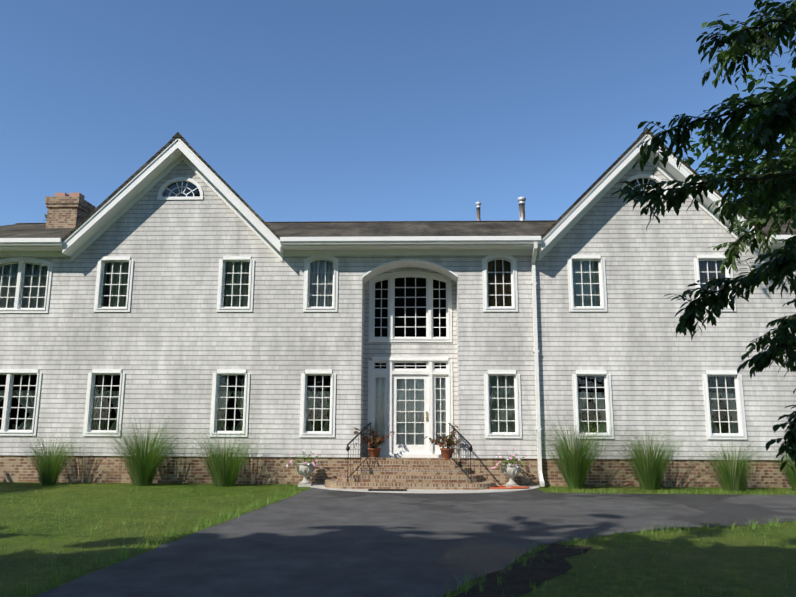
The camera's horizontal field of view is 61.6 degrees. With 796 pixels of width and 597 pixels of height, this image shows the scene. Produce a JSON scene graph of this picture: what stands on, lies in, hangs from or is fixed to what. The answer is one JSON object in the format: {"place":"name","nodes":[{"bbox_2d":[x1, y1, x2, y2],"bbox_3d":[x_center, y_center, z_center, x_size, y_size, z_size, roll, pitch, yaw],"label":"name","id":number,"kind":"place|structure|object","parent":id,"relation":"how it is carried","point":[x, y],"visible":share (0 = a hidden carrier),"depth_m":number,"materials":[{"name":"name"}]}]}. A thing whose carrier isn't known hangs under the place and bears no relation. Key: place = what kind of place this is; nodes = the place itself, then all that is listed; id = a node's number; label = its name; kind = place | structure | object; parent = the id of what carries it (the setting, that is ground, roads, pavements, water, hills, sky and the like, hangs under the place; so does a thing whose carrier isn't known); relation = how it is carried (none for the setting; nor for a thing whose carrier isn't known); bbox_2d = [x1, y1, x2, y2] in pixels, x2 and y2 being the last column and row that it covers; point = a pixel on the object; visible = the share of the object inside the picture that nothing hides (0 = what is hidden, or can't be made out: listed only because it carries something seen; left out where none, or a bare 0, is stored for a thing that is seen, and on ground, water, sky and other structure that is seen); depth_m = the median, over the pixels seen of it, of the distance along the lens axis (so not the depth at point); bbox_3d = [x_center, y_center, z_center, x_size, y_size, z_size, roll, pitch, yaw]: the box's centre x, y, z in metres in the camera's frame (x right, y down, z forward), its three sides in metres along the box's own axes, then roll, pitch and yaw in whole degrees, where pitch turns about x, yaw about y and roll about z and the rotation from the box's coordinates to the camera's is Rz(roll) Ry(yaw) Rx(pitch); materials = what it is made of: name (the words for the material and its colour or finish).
{"place":"outdoors","nodes":[
{"label":"outdoors","id":0,"kind":"place"},
{"bbox_2d":[4,426,87,484],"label":"ornamental grass","id":1,"kind":"object","parent":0,"point":[50,467],"depth_m":16.66,"materials":[{"name":"green plant"}]},
{"bbox_2d":[82,410,206,485],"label":"ornamental grass","id":2,"kind":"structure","parent":0,"point":[143,464],"depth_m":16.48,"materials":[{"name":"green plant"}]},
{"bbox_2d":[368,489,406,490],"bbox_3d":[-0.244,4.470,15.581,0.900,0.015,0.320,0,-10,2],"label":"door mat","id":3,"kind":"object","parent":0,"point":[387,489],"depth_m":15.53,"materials":[{"name":"grey"}]},
{"bbox_2d":[0,482,795,596],"bbox_3d":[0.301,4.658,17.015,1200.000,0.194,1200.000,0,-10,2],"label":"lawn","id":4,"kind":"structure","parent":0,"point":[62,499],"depth_m":9.17,"materials":[{"name":"green plant"}]},
{"bbox_2d":[177,424,272,486],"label":"ornamental grass","id":5,"kind":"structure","parent":4,"relation":"on","point":[222,473],"depth_m":16.46,"materials":[{"name":"green plant"}]},
{"bbox_2d":[286,449,325,486],"bbox_3d":[-2.259,4.226,16.660,0.962,0.897,0.904,0,-10,2],"label":"urn","id":6,"kind":"object","parent":4,"relation":"on","point":[305,469],"visible":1,"depth_m":16.58,"materials":[{"name":"stone"}]},
{"bbox_2d":[0,455,795,487],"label":"foundation","id":7,"kind":"object","parent":4,"relation":"on","point":[276,470],"depth_m":17.15,"materials":[{"name":"brick"}]},
{"bbox_2d":[0,158,795,459],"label":"house walls","id":8,"kind":"structure","parent":7,"relation":"on","point":[173,340],"depth_m":17.70,"materials":[{"name":"grey wood"}]},
{"bbox_2d":[0,134,794,457],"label":"trim","id":9,"kind":"structure","parent":8,"relation":"attached to","point":[88,232],"depth_m":17.96,"materials":[{"name":"white paint"}]},
{"bbox_2d":[0,178,737,443],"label":"glass","id":10,"kind":"object","parent":9,"relation":"attached to","point":[375,336],"visible":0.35,"depth_m":17.97,"materials":[{"name":"glass"}]},
{"bbox_2d":[0,219,795,239],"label":"roof","id":11,"kind":"structure","parent":8,"relation":"on","point":[379,228],"depth_m":20.69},
{"bbox_2d":[45,193,95,227],"bbox_3d":[-11.094,-2.228,22.471,1.140,2.580,1.140,0,-10,2],"label":"chimney","id":12,"kind":"object","parent":11,"relation":"on","point":[70,210],"visible":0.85,"depth_m":22.08,"materials":[{"name":"brick"}]},
{"bbox_2d":[63,128,767,240],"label":"roof gables","id":13,"kind":"object","parent":11,"relation":"on","point":[192,186],"visible":0.21,"depth_m":18.08,"materials":[{"name":"white wood"}]},
{"bbox_2d":[476,202,480,220],"bbox_3d":[2.915,-3.027,24.159,0.266,0.970,0.259,0,-10,2],"label":"flue","id":14,"kind":"object","parent":11,"relation":"on","point":[478,205],"visible":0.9,"depth_m":24.13,"materials":[{"name":"silver metal"}]},
{"bbox_2d":[517,197,525,219],"bbox_3d":[4.484,-3.113,24.125,0.399,1.140,0.389,0,-10,2],"label":"flue","id":15,"kind":"object","parent":11,"relation":"on","point":[521,200],"visible":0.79,"depth_m":24.07,"materials":[{"name":"silver metal"}]},
{"bbox_2d":[93,261,734,429],"bbox_3d":[-0.014,2.368,23.072,26.960,5.480,10.870,0,-10,2],"label":"interior","id":16,"kind":"object","parent":8,"relation":"attached to","point":[100,377],"depth_m":17.95,"materials":[{"name":"grey"}]},
{"bbox_2d":[102,261,599,431],"bbox_3d":[-1.348,1.233,17.844,13.520,4.595,0.121,0,-10,2],"label":"window","id":17,"kind":"structure","parent":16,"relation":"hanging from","point":[493,383],"depth_m":17.88,"materials":[{"name":"white wood"}]},
{"bbox_2d":[0,264,737,432],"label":"window","id":18,"kind":"structure","parent":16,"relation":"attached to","point":[410,320],"depth_m":18.27,"materials":[{"name":"black"}]},
{"bbox_2d":[309,260,445,444],"bbox_3d":[-0.580,1.478,18.286,3.788,5.015,0.493,2,-10,-12],"label":"window glass","id":19,"kind":"object","parent":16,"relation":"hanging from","point":[401,393],"visible":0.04,"depth_m":18.17,"materials":[{"name":"grey glass"}]},
{"bbox_2d":[488,260,727,305],"bbox_3d":[5.568,-0.417,17.924,6.375,1.360,0.069,0,-10,2],"label":"window","id":20,"kind":"structure","parent":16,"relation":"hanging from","point":[507,268],"depth_m":17.96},
{"bbox_2d":[531,242,544,486],"bbox_3d":[3.594,1.629,17.168,0.150,6.182,0.563,0,-10,2],"label":"downspout","id":21,"kind":"object","parent":8,"relation":"attached to","point":[536,366],"visible":0.98,"depth_m":17.30,"materials":[{"name":"white paint"}]},
{"bbox_2d":[325,460,494,489],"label":"steps","id":22,"kind":"structure","parent":4,"relation":"on","point":[416,474],"depth_m":16.22,"materials":[{"name":"brick"}]},
{"bbox_2d":[346,423,371,482],"bbox_3d":[-0.951,3.882,16.595,0.062,1.562,1.314,-4,-11,24],"label":"railing","id":23,"kind":"object","parent":22,"relation":"on","point":[348,446],"visible":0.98,"depth_m":16.52,"materials":[{"name":"black metal"}]},
{"bbox_2d":[353,426,394,457],"bbox_3d":[-0.558,3.763,17.471,1.071,0.871,1.071,-5,-12,28],"label":"pot plant","id":24,"kind":"object","parent":22,"relation":"on","point":[374,451],"visible":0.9,"depth_m":17.26,"materials":[{"name":"green plant"}]},
{"bbox_2d":[424,425,462,459],"bbox_3d":[1.302,3.724,17.303,0.927,0.902,0.999,7,-12,-32],"label":"pot plant","id":25,"kind":"object","parent":22,"relation":"on","point":[445,452],"visible":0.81,"depth_m":17.16,"materials":[{"name":"green plant"}]},
{"bbox_2d":[448,423,472,479],"bbox_3d":[1.522,3.879,16.518,0.062,1.562,1.314,4,-11,-20],"label":"railing","id":26,"kind":"object","parent":22,"relation":"on","point":[456,430],"visible":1,"depth_m":16.51,"materials":[{"name":"black metal"}]},
{"bbox_2d":[309,484,539,492],"bbox_3d":[0.601,4.598,16.042,5.900,0.070,1.984,0,-10,2],"label":"concrete pad","id":27,"kind":"object","parent":4,"relation":"on","point":[321,486],"visible":0.42,"depth_m":15.60,"materials":[{"name":"grey concrete"}]},
{"bbox_2d":[489,485,529,488],"bbox_3d":[2.314,4.573,16.177,1.745,0.052,0.469,0,-10,2],"label":"hose","id":28,"kind":"object","parent":27,"relation":"on","point":[508,487],"visible":0.54,"depth_m":15.99,"materials":[{"name":"orange rubber"}]},
{"bbox_2d":[490,448,530,486],"bbox_3d":[2.791,4.207,16.631,1.012,0.968,0.897,0,-10,2],"label":"urn","id":29,"kind":"object","parent":27,"relation":"on","point":[510,469],"visible":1,"depth_m":16.43,"materials":[{"name":"stone"}]},
{"bbox_2d":[453,544,591,596],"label":"mulch bed","id":30,"kind":"object","parent":4,"relation":"on","point":[518,577],"visible":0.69,"depth_m":7.32,"materials":[{"name":"black soil"}]},
{"bbox_2d":[591,423,704,489],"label":"ornamental grass","id":31,"kind":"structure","parent":4,"relation":"on","point":[650,470],"depth_m":16.11,"materials":[{"name":"green plant"}]},
{"bbox_2d":[611,0,795,473],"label":"tree","id":32,"kind":"object","parent":4,"relation":"on","point":[778,118],"visible":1,"depth_m":6.15,"materials":[{"name":"green plant"}]},
{"bbox_2d":[677,49,795,219],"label":"tree","id":33,"kind":"object","parent":4,"relation":"on","point":[715,160],"visible":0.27,"depth_m":28.55,"materials":[{"name":"green plant"}]},
{"bbox_2d":[758,442,795,490],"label":"ornamental grass","id":34,"kind":"object","parent":4,"relation":"on","point":[791,475],"depth_m":16.08,"materials":[{"name":"green plant"}]},
{"bbox_2d":[0,0,795,225],"label":"sky","id":35,"kind":"structure","parent":0,"point":[308,110],"materials":[{"name":"blue"}]},
{"bbox_2d":[34,488,795,596],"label":"driveway","id":36,"kind":"structure","parent":0,"point":[315,542],"depth_m":9.39,"materials":[{"name":"grey asphalt"}]},
{"bbox_2d":[523,409,628,488],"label":"ornamental grass","id":37,"kind":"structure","parent":0,"point":[575,468],"depth_m":16.15,"materials":[{"name":"green plant"}]},
{"bbox_2d":[690,435,771,490],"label":"ornamental grass","id":38,"kind":"object","parent":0,"point":[733,481],"depth_m":16.06,"materials":[{"name":"green plant"}]}
]}

